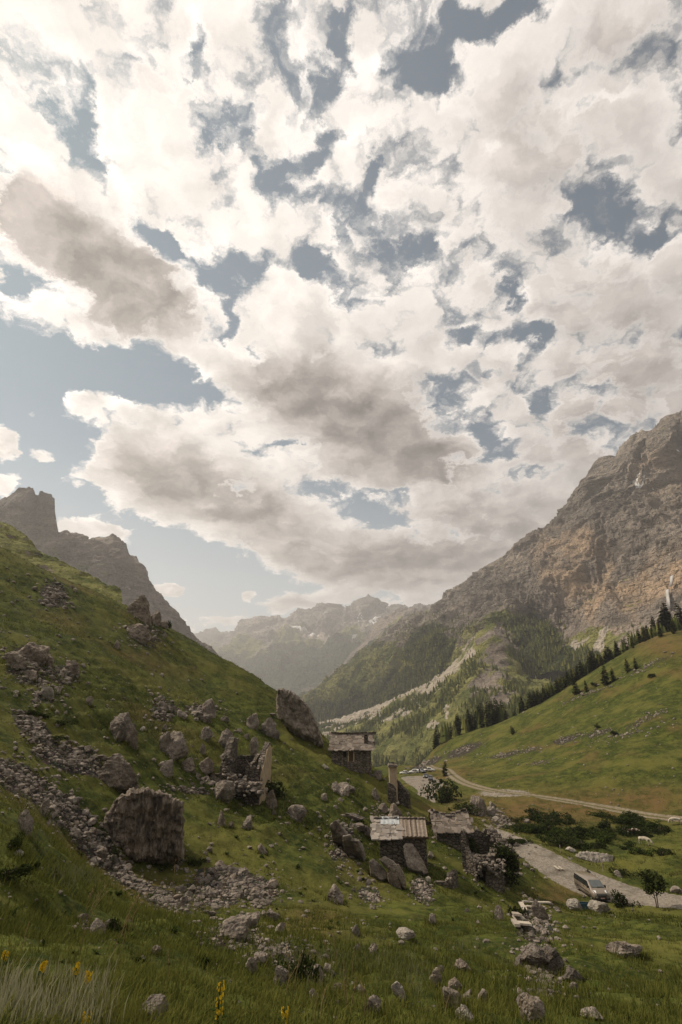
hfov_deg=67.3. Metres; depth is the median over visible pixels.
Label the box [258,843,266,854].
rock
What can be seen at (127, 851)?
stone
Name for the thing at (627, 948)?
rock
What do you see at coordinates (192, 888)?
stone
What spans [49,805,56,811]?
stone
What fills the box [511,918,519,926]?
board
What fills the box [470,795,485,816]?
rock
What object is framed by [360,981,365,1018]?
dry grass stem
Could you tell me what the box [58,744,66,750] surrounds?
stone
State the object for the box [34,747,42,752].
stone
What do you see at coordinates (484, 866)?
ruined walls
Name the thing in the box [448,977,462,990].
rock
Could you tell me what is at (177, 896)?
stone
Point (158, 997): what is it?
rock
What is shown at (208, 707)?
rock
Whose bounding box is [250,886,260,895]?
stone
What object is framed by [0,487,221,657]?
mountain crag
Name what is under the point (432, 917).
rock
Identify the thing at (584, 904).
water trough
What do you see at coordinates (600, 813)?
shrub
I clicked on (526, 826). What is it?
shrub
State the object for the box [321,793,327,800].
rock
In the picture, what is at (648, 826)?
shrub
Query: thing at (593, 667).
conifer
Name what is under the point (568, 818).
shrub
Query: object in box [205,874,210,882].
stone
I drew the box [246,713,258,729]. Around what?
rock
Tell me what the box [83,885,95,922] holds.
dry grass stem
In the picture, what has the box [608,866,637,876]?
bush
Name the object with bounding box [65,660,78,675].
rock
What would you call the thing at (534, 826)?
shrub
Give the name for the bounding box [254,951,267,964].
rock
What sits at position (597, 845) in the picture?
shrub
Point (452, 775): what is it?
track
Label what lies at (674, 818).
cow
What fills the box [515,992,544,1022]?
rock
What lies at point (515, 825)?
shrub
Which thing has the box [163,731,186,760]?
rock
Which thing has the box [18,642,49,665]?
rock
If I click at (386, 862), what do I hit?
rock
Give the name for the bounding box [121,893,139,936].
dry grass stem
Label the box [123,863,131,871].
stone
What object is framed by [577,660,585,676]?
conifer
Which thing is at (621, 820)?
shrub
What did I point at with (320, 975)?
rock
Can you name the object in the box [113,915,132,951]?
dry grass stem
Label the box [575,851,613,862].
boulder
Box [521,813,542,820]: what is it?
shrub
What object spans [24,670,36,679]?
rock
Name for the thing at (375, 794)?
rock
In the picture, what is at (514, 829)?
shrub
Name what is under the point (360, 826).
rock
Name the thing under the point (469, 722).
conifer
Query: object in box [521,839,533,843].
shrub
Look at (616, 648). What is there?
conifer
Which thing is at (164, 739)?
rock
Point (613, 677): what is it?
conifer
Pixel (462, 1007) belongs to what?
rock
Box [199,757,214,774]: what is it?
rock
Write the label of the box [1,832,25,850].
juniper
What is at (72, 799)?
stone
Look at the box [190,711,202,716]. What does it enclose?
rock
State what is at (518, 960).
rock
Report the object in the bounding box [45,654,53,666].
rock
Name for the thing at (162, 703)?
rock
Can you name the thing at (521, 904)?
board
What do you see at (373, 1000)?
rock
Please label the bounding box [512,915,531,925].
board
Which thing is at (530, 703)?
conifer
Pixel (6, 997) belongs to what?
pale grass
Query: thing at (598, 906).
rock
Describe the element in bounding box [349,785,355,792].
rock
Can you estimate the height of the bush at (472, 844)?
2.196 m
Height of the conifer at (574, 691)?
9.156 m
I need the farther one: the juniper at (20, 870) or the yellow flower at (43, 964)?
the juniper at (20, 870)
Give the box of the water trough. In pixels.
[580,902,588,909]
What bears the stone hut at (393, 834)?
on the ground at (618, 705)
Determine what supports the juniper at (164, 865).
on the ground at (618, 705)
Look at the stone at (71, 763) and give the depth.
39.10 m
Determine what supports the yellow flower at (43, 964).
on the ground at (618, 705)
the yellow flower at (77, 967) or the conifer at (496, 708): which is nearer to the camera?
the yellow flower at (77, 967)
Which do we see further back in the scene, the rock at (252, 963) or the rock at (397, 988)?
the rock at (252, 963)
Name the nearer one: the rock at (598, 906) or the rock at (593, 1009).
the rock at (593, 1009)
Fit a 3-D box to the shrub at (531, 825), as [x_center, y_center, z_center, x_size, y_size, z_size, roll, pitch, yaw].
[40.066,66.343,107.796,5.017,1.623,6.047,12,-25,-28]
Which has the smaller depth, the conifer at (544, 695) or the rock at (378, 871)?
the rock at (378, 871)
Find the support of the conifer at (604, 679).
on the ground at (618, 705)
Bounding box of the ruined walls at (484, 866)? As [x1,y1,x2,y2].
[460,828,514,892]
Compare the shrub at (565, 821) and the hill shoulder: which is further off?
the hill shoulder
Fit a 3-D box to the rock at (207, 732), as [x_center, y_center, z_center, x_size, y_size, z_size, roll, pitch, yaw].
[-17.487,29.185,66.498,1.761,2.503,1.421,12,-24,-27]
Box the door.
[349,752,352,760]
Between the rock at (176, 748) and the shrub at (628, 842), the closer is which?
the rock at (176, 748)
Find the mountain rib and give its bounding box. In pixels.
[296,607,430,696]
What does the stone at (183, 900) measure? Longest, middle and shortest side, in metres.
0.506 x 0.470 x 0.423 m
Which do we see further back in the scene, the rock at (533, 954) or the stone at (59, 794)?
the stone at (59, 794)
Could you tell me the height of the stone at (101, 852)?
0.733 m
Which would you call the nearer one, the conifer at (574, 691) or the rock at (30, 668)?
the rock at (30, 668)
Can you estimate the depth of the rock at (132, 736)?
51.90 m
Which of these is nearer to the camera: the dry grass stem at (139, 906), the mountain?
the dry grass stem at (139, 906)
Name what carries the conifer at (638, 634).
on the ground at (618, 705)
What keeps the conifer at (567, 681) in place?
on the ground at (618, 705)
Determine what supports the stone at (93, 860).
on the ground at (618, 705)
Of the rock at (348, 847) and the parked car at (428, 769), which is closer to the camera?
the rock at (348, 847)
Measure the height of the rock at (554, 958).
1.059 m
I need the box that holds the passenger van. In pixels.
[574,871,609,899]
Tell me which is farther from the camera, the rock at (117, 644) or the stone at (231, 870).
the rock at (117, 644)
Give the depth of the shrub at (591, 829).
102.33 m
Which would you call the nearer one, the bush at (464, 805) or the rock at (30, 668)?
the rock at (30, 668)
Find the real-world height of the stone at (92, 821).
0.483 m
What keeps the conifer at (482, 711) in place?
on the ground at (618, 705)
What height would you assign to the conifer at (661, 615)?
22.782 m
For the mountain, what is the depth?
1438.91 m
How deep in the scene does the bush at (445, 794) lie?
147.51 m
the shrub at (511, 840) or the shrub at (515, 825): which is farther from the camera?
the shrub at (515, 825)
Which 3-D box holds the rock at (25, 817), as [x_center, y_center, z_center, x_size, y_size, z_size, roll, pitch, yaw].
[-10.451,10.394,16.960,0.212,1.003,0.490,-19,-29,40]
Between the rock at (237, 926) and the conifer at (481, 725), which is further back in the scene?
the conifer at (481, 725)
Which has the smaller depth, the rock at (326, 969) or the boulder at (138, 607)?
the rock at (326, 969)
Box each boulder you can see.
[96,753,139,793]
[103,786,184,864]
[127,595,151,624]
[276,688,323,747]
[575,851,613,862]
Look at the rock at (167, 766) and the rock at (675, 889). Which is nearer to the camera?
the rock at (167, 766)
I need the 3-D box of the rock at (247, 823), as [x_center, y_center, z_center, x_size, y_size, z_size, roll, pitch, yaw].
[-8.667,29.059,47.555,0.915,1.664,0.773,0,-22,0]
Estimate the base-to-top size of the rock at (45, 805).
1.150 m
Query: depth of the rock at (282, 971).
10.91 m
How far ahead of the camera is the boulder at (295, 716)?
86.12 m
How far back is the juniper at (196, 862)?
36.92 m
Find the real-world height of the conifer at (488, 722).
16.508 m
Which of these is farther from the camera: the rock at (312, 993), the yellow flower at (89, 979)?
the rock at (312, 993)
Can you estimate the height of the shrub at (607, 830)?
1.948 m
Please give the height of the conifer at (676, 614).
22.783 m
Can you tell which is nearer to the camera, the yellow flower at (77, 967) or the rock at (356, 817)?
the yellow flower at (77, 967)
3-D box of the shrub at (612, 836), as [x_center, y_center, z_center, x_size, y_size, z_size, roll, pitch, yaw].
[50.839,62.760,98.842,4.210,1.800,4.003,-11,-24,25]
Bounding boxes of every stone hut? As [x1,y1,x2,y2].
[328,732,375,775]
[370,815,440,869]
[427,808,474,850]
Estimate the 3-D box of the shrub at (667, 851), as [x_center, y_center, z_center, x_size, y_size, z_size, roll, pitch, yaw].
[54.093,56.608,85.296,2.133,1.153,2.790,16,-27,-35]
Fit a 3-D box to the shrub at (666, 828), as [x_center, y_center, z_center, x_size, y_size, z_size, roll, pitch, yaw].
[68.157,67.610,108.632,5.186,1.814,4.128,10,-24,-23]
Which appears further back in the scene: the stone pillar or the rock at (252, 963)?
the stone pillar
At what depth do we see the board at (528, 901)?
53.51 m
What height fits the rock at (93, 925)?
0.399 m
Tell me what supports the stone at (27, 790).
on the ground at (618, 705)
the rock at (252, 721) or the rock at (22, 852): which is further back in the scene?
the rock at (252, 721)
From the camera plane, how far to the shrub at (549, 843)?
93.12 m
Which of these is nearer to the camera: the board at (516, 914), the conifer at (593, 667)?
the board at (516, 914)
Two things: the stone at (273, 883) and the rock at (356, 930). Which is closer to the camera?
the rock at (356, 930)
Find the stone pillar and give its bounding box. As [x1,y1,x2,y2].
[387,762,410,808]
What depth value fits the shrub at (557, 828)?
104.58 m
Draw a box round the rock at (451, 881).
[434,869,458,889]
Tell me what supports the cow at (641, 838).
on the ground at (618, 705)
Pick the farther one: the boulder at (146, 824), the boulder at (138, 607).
the boulder at (138, 607)
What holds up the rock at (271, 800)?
on the ground at (618, 705)
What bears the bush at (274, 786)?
on the ground at (618, 705)
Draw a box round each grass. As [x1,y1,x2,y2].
[0,861,555,1023]
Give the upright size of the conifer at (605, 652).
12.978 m
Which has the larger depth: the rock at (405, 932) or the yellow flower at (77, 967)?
the rock at (405, 932)
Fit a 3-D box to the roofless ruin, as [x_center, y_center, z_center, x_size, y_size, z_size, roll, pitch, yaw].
[-10.665,29.446,57.633,5.959,7.449,8.811,0,-22,0]
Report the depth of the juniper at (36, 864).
14.27 m
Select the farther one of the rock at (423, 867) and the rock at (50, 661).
the rock at (50, 661)
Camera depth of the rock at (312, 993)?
8.42 m
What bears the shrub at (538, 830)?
on the ground at (618, 705)
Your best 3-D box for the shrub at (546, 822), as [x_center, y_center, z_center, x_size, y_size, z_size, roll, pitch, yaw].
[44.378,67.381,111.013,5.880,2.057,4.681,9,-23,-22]
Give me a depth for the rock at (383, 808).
66.83 m
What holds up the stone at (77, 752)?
on the ground at (618, 705)
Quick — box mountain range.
[193,594,435,693]
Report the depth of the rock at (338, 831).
50.28 m
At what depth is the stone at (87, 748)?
43.81 m
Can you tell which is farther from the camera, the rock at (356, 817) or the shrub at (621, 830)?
the shrub at (621, 830)
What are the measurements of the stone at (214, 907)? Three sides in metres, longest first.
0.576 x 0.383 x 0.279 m
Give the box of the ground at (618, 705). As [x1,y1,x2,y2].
[0,547,681,1023]
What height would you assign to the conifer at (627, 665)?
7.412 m
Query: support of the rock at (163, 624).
on the ground at (618, 705)
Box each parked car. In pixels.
[409,769,419,772]
[424,767,434,771]
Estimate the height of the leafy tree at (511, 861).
5.084 m
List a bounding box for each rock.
[4,652,26,670]
[14,849,23,855]
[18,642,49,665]
[18,809,33,837]
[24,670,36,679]
[26,666,38,671]
[39,798,49,816]
[41,686,53,699]
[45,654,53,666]
[54,686,61,693]
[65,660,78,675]
[78,913,87,920]
[86,696,92,705]
[89,918,105,934]
[109,712,134,742]
[113,640,120,649]
[125,726,137,748]
[126,623,150,644]
[139,993,168,1022]
[151,611,161,626]
[151,945,160,953]
[158,701,168,710]
[159,731,170,751]
[159,759,173,777]
[160,620,167,629]
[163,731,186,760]
[177,710,187,719]
[181,756,195,772]
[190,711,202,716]
[199,744,205,754]
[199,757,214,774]
[200,714,212,722]
[200,726,212,741]
[202,698,215,717]
[213,780,235,802]
[217,810,224,825]
[218,728,233,747]
[221,716,228,722]
[221,914,249,941]
[243,815,252,829]
[245,957,257,973]
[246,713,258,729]
[246,911,259,928]
[250,736,258,754]
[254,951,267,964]
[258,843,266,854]
[261,717,276,737]
[265,789,276,808]
[266,908,280,921]
[274,923,285,931]
[274,965,288,986]
[286,804,306,822]
[306,964,323,984]
[309,989,316,1002]
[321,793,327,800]
[323,963,330,973]
[327,884,343,904]
[330,820,347,845]
[331,781,338,792]
[337,782,349,795]
[343,834,355,857]
[344,813,364,820]
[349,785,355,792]
[349,822,366,831]
[351,839,365,860]
[352,924,359,935]
[363,826,370,836]
[365,994,380,1013]
[369,859,386,880]
[369,943,377,953]
[372,787,379,800]
[373,770,381,780]
[378,803,387,813]
[379,856,396,870]
[387,866,400,888]
[388,803,402,816]
[391,981,405,1001]
[393,864,405,889]
[396,927,414,939]
[403,843,421,874]
[414,847,427,875]
[427,851,433,858]
[429,913,435,923]
[429,967,441,986]
[434,869,458,889]
[442,986,460,1008]
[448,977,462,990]
[455,958,471,971]
[455,1004,472,1020]
[463,989,472,1001]
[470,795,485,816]
[478,988,487,1002]
[486,806,496,815]
[494,905,504,920]
[513,957,523,967]
[515,942,552,967]
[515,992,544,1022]
[531,899,548,919]
[542,945,564,972]
[564,965,583,982]
[565,847,575,852]
[566,898,581,910]
[570,982,577,991]
[580,1006,603,1019]
[587,900,610,912]
[606,941,642,957]
[614,870,622,877]
[670,886,681,893]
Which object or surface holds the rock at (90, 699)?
on the ground at (618, 705)
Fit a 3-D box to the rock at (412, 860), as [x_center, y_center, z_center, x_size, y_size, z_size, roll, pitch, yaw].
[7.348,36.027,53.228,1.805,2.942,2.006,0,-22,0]
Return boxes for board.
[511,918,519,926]
[512,912,521,916]
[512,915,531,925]
[518,901,527,910]
[521,900,550,903]
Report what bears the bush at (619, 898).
on the ground at (618, 705)
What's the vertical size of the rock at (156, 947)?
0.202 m
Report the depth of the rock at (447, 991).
8.69 m
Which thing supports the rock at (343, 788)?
on the ground at (618, 705)
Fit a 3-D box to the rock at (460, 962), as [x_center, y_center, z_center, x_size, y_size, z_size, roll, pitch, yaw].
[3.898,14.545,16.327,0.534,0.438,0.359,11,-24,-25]
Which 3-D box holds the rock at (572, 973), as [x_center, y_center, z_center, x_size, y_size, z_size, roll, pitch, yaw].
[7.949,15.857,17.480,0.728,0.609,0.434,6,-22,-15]
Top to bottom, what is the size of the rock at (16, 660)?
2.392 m
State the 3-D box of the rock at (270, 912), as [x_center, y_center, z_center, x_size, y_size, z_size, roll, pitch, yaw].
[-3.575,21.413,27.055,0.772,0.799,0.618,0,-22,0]
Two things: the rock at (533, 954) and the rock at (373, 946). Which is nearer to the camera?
the rock at (373, 946)
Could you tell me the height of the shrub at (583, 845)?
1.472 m
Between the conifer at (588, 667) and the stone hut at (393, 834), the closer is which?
the stone hut at (393, 834)
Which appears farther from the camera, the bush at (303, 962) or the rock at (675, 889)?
the rock at (675, 889)
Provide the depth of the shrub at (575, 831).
100.27 m
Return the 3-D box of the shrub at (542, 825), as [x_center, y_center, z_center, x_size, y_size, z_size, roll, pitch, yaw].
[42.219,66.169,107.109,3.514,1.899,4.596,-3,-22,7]
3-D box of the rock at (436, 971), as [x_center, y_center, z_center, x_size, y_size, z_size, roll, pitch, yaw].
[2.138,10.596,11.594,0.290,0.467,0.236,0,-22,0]
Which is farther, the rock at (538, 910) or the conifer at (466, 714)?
the conifer at (466, 714)
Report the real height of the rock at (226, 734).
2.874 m
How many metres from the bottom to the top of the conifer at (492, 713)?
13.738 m
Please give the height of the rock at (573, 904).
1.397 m
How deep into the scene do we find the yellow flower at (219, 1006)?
5.97 m
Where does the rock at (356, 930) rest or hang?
on the ground at (618, 705)
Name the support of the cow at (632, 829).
on the ground at (618, 705)
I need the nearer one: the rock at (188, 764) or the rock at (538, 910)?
the rock at (538, 910)
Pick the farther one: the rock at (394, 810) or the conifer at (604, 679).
the conifer at (604, 679)
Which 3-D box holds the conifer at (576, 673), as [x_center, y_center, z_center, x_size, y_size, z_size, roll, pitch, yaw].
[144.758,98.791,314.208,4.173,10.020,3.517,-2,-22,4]
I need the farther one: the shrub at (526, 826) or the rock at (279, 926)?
the shrub at (526, 826)
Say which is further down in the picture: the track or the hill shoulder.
the track
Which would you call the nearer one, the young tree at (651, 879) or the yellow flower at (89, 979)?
the yellow flower at (89, 979)
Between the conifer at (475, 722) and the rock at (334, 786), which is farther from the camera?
the conifer at (475, 722)
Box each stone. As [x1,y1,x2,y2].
[24,787,29,793]
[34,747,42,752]
[47,788,56,794]
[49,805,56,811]
[51,810,58,817]
[56,791,62,798]
[56,821,64,828]
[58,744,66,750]
[67,761,73,767]
[67,796,76,804]
[71,827,80,837]
[73,750,82,754]
[82,809,88,815]
[84,745,90,751]
[87,817,96,825]
[88,857,96,863]
[95,845,103,850]
[96,846,107,858]
[110,855,118,863]
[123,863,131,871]
[125,848,130,855]
[173,894,181,899]
[174,885,184,893]
[179,895,186,904]
[188,884,195,891]
[193,902,200,907]
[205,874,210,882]
[208,911,216,916]
[211,904,217,910]
[215,860,223,866]
[221,865,227,870]
[227,867,238,874]
[230,873,236,878]
[237,889,243,898]
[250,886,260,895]
[250,892,261,899]
[268,879,277,888]
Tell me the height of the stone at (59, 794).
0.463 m
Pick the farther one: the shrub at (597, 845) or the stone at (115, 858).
the shrub at (597, 845)
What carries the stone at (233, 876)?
on the ground at (618, 705)
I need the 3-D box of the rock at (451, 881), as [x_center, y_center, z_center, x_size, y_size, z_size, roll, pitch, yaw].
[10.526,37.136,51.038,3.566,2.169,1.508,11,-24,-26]
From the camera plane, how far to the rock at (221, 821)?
46.65 m
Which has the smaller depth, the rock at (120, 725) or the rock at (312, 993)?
the rock at (312, 993)
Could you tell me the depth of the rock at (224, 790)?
52.44 m
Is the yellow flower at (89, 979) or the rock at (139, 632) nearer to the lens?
the yellow flower at (89, 979)
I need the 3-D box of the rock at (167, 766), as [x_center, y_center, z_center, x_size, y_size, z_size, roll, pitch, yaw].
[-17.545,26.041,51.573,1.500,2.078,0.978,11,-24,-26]
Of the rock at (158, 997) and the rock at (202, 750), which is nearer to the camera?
the rock at (158, 997)
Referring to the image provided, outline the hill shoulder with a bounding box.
[0,521,121,602]
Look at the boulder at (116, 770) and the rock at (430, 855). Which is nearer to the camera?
the boulder at (116, 770)
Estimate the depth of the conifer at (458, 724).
330.28 m
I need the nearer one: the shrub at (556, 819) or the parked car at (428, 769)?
the shrub at (556, 819)
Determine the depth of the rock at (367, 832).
57.52 m
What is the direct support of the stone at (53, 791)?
on the ground at (618, 705)
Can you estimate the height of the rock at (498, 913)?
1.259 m
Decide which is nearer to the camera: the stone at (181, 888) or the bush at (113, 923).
the bush at (113, 923)
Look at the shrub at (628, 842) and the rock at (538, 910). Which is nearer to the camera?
the rock at (538, 910)
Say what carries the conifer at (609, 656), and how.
on the ground at (618, 705)
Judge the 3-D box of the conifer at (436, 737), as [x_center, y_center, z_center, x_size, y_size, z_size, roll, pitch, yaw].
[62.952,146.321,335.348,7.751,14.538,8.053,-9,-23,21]
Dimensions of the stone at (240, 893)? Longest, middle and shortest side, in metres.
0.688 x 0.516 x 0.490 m
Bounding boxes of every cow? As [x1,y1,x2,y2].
[627,828,639,834]
[638,836,653,845]
[668,817,680,823]
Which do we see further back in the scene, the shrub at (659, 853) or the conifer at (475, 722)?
the conifer at (475, 722)
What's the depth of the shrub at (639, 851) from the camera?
86.47 m
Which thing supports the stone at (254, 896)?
on the ground at (618, 705)
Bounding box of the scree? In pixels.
[0,567,680,1017]
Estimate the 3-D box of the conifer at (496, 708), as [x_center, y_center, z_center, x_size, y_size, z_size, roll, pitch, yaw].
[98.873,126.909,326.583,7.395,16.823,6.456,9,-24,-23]
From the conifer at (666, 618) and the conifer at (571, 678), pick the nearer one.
the conifer at (571, 678)
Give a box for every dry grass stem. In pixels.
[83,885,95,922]
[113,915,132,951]
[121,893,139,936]
[127,889,150,933]
[320,984,327,1019]
[350,975,358,1011]
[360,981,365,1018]
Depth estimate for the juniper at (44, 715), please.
44.70 m
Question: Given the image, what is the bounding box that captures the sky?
[0,0,681,633]
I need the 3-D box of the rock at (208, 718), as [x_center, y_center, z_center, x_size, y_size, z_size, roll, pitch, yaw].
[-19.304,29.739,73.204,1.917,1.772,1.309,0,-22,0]
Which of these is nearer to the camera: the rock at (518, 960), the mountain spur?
the rock at (518, 960)
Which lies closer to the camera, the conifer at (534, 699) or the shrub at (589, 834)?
the shrub at (589, 834)
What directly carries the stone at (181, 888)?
on the ground at (618, 705)
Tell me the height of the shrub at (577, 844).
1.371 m
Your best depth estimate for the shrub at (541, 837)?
96.84 m
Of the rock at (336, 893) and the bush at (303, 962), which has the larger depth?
the rock at (336, 893)
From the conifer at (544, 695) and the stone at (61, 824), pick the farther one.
the conifer at (544, 695)
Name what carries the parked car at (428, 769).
on the ground at (618, 705)
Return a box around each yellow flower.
[0,950,13,968]
[35,960,47,979]
[71,962,81,978]
[80,970,95,992]
[81,1011,92,1023]
[209,980,229,1023]
[275,1006,288,1023]
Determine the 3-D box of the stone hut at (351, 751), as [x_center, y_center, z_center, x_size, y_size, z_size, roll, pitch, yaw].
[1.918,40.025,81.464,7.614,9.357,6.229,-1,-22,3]
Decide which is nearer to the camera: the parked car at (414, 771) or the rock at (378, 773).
the rock at (378, 773)
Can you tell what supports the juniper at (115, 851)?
on the ground at (618, 705)
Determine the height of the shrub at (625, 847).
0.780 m
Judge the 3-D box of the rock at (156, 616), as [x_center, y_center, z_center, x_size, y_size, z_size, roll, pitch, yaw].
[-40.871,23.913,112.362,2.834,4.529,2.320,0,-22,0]
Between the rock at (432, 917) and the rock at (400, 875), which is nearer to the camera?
the rock at (432, 917)
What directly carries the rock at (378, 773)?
on the ground at (618, 705)
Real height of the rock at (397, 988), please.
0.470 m
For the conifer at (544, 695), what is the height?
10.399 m
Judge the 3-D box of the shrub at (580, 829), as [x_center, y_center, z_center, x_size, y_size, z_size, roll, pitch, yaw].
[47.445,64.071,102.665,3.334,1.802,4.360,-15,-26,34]
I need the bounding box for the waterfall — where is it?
[665,575,672,608]
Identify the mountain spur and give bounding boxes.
[317,623,552,765]
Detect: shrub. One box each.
[503,824,531,832]
[503,837,518,844]
[506,816,523,821]
[511,823,523,829]
[516,823,531,829]
[518,821,548,832]
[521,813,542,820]
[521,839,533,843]
[524,807,549,816]
[524,827,547,833]
[532,824,546,833]
[534,818,558,826]
[534,834,551,840]
[535,822,551,832]
[538,810,570,817]
[540,815,552,818]
[541,837,567,846]
[545,817,561,825]
[550,834,575,847]
[551,826,571,833]
[555,829,581,838]
[560,818,574,824]
[565,815,583,823]
[565,838,591,851]
[569,828,581,837]
[570,839,580,848]
[571,827,586,835]
[583,825,603,834]
[583,827,599,839]
[585,810,612,816]
[592,842,608,848]
[593,832,610,843]
[595,819,610,828]
[595,831,616,840]
[597,828,616,836]
[601,815,615,818]
[606,816,630,823]
[614,825,633,836]
[616,844,634,850]
[619,810,645,821]
[621,840,635,846]
[626,816,660,825]
[627,820,643,827]
[628,847,655,856]
[635,827,653,836]
[644,822,661,831]
[650,825,671,835]
[654,849,668,855]
[657,847,675,854]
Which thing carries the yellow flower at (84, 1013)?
on the ground at (618, 705)
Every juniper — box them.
[0,863,33,883]
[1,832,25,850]
[25,708,41,714]
[30,860,40,870]
[36,711,52,717]
[51,735,68,739]
[55,719,78,725]
[109,845,121,862]
[152,862,171,871]
[187,856,206,866]
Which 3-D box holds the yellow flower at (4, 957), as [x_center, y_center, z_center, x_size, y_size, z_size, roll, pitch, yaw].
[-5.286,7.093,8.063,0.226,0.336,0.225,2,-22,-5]
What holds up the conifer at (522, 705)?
on the ground at (618, 705)
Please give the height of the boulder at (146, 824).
6.438 m
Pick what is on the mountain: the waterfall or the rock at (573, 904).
the waterfall
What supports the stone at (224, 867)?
on the ground at (618, 705)
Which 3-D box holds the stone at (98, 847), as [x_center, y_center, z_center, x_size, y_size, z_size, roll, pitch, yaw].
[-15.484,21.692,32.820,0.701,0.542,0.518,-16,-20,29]
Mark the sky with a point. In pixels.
(304, 304)
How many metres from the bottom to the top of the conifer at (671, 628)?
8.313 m
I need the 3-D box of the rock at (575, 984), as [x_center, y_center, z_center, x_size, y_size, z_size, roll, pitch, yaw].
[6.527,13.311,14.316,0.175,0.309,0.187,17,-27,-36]
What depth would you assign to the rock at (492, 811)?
117.02 m
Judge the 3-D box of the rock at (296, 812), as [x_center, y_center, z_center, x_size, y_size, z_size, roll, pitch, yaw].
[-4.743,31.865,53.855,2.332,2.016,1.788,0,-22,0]
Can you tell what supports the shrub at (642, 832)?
on the ground at (618, 705)
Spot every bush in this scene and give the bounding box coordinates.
[106,917,128,937]
[265,777,286,797]
[273,948,322,984]
[420,777,462,803]
[453,801,482,815]
[468,837,479,853]
[507,905,525,915]
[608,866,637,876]
[610,889,643,907]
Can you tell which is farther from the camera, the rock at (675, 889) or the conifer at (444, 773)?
the conifer at (444, 773)
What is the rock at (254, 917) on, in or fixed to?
on the ground at (618, 705)
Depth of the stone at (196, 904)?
28.01 m
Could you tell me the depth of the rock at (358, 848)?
48.92 m
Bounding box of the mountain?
[300,411,681,721]
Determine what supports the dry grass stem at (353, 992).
on the ground at (618, 705)
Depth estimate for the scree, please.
38.76 m
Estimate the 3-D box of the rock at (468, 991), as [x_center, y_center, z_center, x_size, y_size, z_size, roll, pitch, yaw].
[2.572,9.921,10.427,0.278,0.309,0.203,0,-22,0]
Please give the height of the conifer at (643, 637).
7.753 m
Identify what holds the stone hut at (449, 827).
on the ground at (618, 705)
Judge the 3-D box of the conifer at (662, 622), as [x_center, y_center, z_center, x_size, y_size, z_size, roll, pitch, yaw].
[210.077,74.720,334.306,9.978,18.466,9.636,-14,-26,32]
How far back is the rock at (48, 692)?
49.05 m
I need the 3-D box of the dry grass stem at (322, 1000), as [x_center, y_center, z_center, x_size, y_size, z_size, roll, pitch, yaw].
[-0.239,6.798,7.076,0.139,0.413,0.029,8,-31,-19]
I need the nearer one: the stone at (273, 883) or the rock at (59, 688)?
the stone at (273, 883)
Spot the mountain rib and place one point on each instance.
(380, 627)
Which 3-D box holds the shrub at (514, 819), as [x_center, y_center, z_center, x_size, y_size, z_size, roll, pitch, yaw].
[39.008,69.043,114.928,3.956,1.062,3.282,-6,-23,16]
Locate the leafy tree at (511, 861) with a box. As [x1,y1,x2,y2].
[487,839,522,887]
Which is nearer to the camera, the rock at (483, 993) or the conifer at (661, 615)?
the rock at (483, 993)
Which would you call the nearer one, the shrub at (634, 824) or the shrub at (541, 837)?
the shrub at (541, 837)
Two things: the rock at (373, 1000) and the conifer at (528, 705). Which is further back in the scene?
the conifer at (528, 705)
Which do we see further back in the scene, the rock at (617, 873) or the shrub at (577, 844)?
the shrub at (577, 844)
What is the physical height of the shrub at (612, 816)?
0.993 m
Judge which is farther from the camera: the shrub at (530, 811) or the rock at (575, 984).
the shrub at (530, 811)
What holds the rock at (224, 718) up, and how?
on the ground at (618, 705)
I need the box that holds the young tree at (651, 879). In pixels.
[634,868,669,907]
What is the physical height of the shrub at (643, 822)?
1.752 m
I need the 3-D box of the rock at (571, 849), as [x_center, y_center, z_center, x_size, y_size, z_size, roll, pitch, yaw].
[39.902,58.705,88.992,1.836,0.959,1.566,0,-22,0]
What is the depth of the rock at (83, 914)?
12.92 m
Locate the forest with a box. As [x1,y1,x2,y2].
[300,578,681,767]
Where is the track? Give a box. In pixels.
[425,765,681,821]
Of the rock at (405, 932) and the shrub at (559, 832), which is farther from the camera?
the shrub at (559, 832)
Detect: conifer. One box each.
[431,725,440,745]
[442,761,447,775]
[454,713,462,735]
[465,709,474,728]
[465,712,473,729]
[474,710,476,728]
[478,709,483,727]
[479,703,484,718]
[483,701,495,725]
[491,704,496,722]
[493,698,499,722]
[493,705,498,723]
[517,697,525,712]
[525,693,532,707]
[528,692,532,707]
[532,690,538,705]
[541,685,546,700]
[554,681,560,692]
[565,668,569,685]
[569,673,575,683]
[571,678,579,693]
[574,667,579,679]
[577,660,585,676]
[586,650,595,670]
[587,656,591,672]
[600,666,610,684]
[603,645,610,661]
[605,647,613,661]
[609,668,616,680]
[614,641,619,655]
[623,658,630,671]
[636,629,642,642]
[640,629,646,641]
[658,605,670,631]
[659,613,669,630]
[661,603,670,628]
[670,621,675,633]
[673,603,681,624]
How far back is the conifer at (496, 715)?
323.13 m
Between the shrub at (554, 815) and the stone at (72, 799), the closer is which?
the stone at (72, 799)
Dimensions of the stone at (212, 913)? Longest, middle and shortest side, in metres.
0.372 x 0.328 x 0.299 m
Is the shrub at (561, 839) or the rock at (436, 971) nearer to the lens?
the rock at (436, 971)
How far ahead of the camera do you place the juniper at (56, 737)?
42.11 m
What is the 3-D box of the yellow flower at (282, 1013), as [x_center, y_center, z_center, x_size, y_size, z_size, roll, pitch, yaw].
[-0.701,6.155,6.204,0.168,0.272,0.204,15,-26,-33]
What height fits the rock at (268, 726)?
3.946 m
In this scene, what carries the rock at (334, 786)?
on the ground at (618, 705)
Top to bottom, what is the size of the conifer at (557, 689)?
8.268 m
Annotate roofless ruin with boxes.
[219,737,271,804]
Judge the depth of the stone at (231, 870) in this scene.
36.83 m

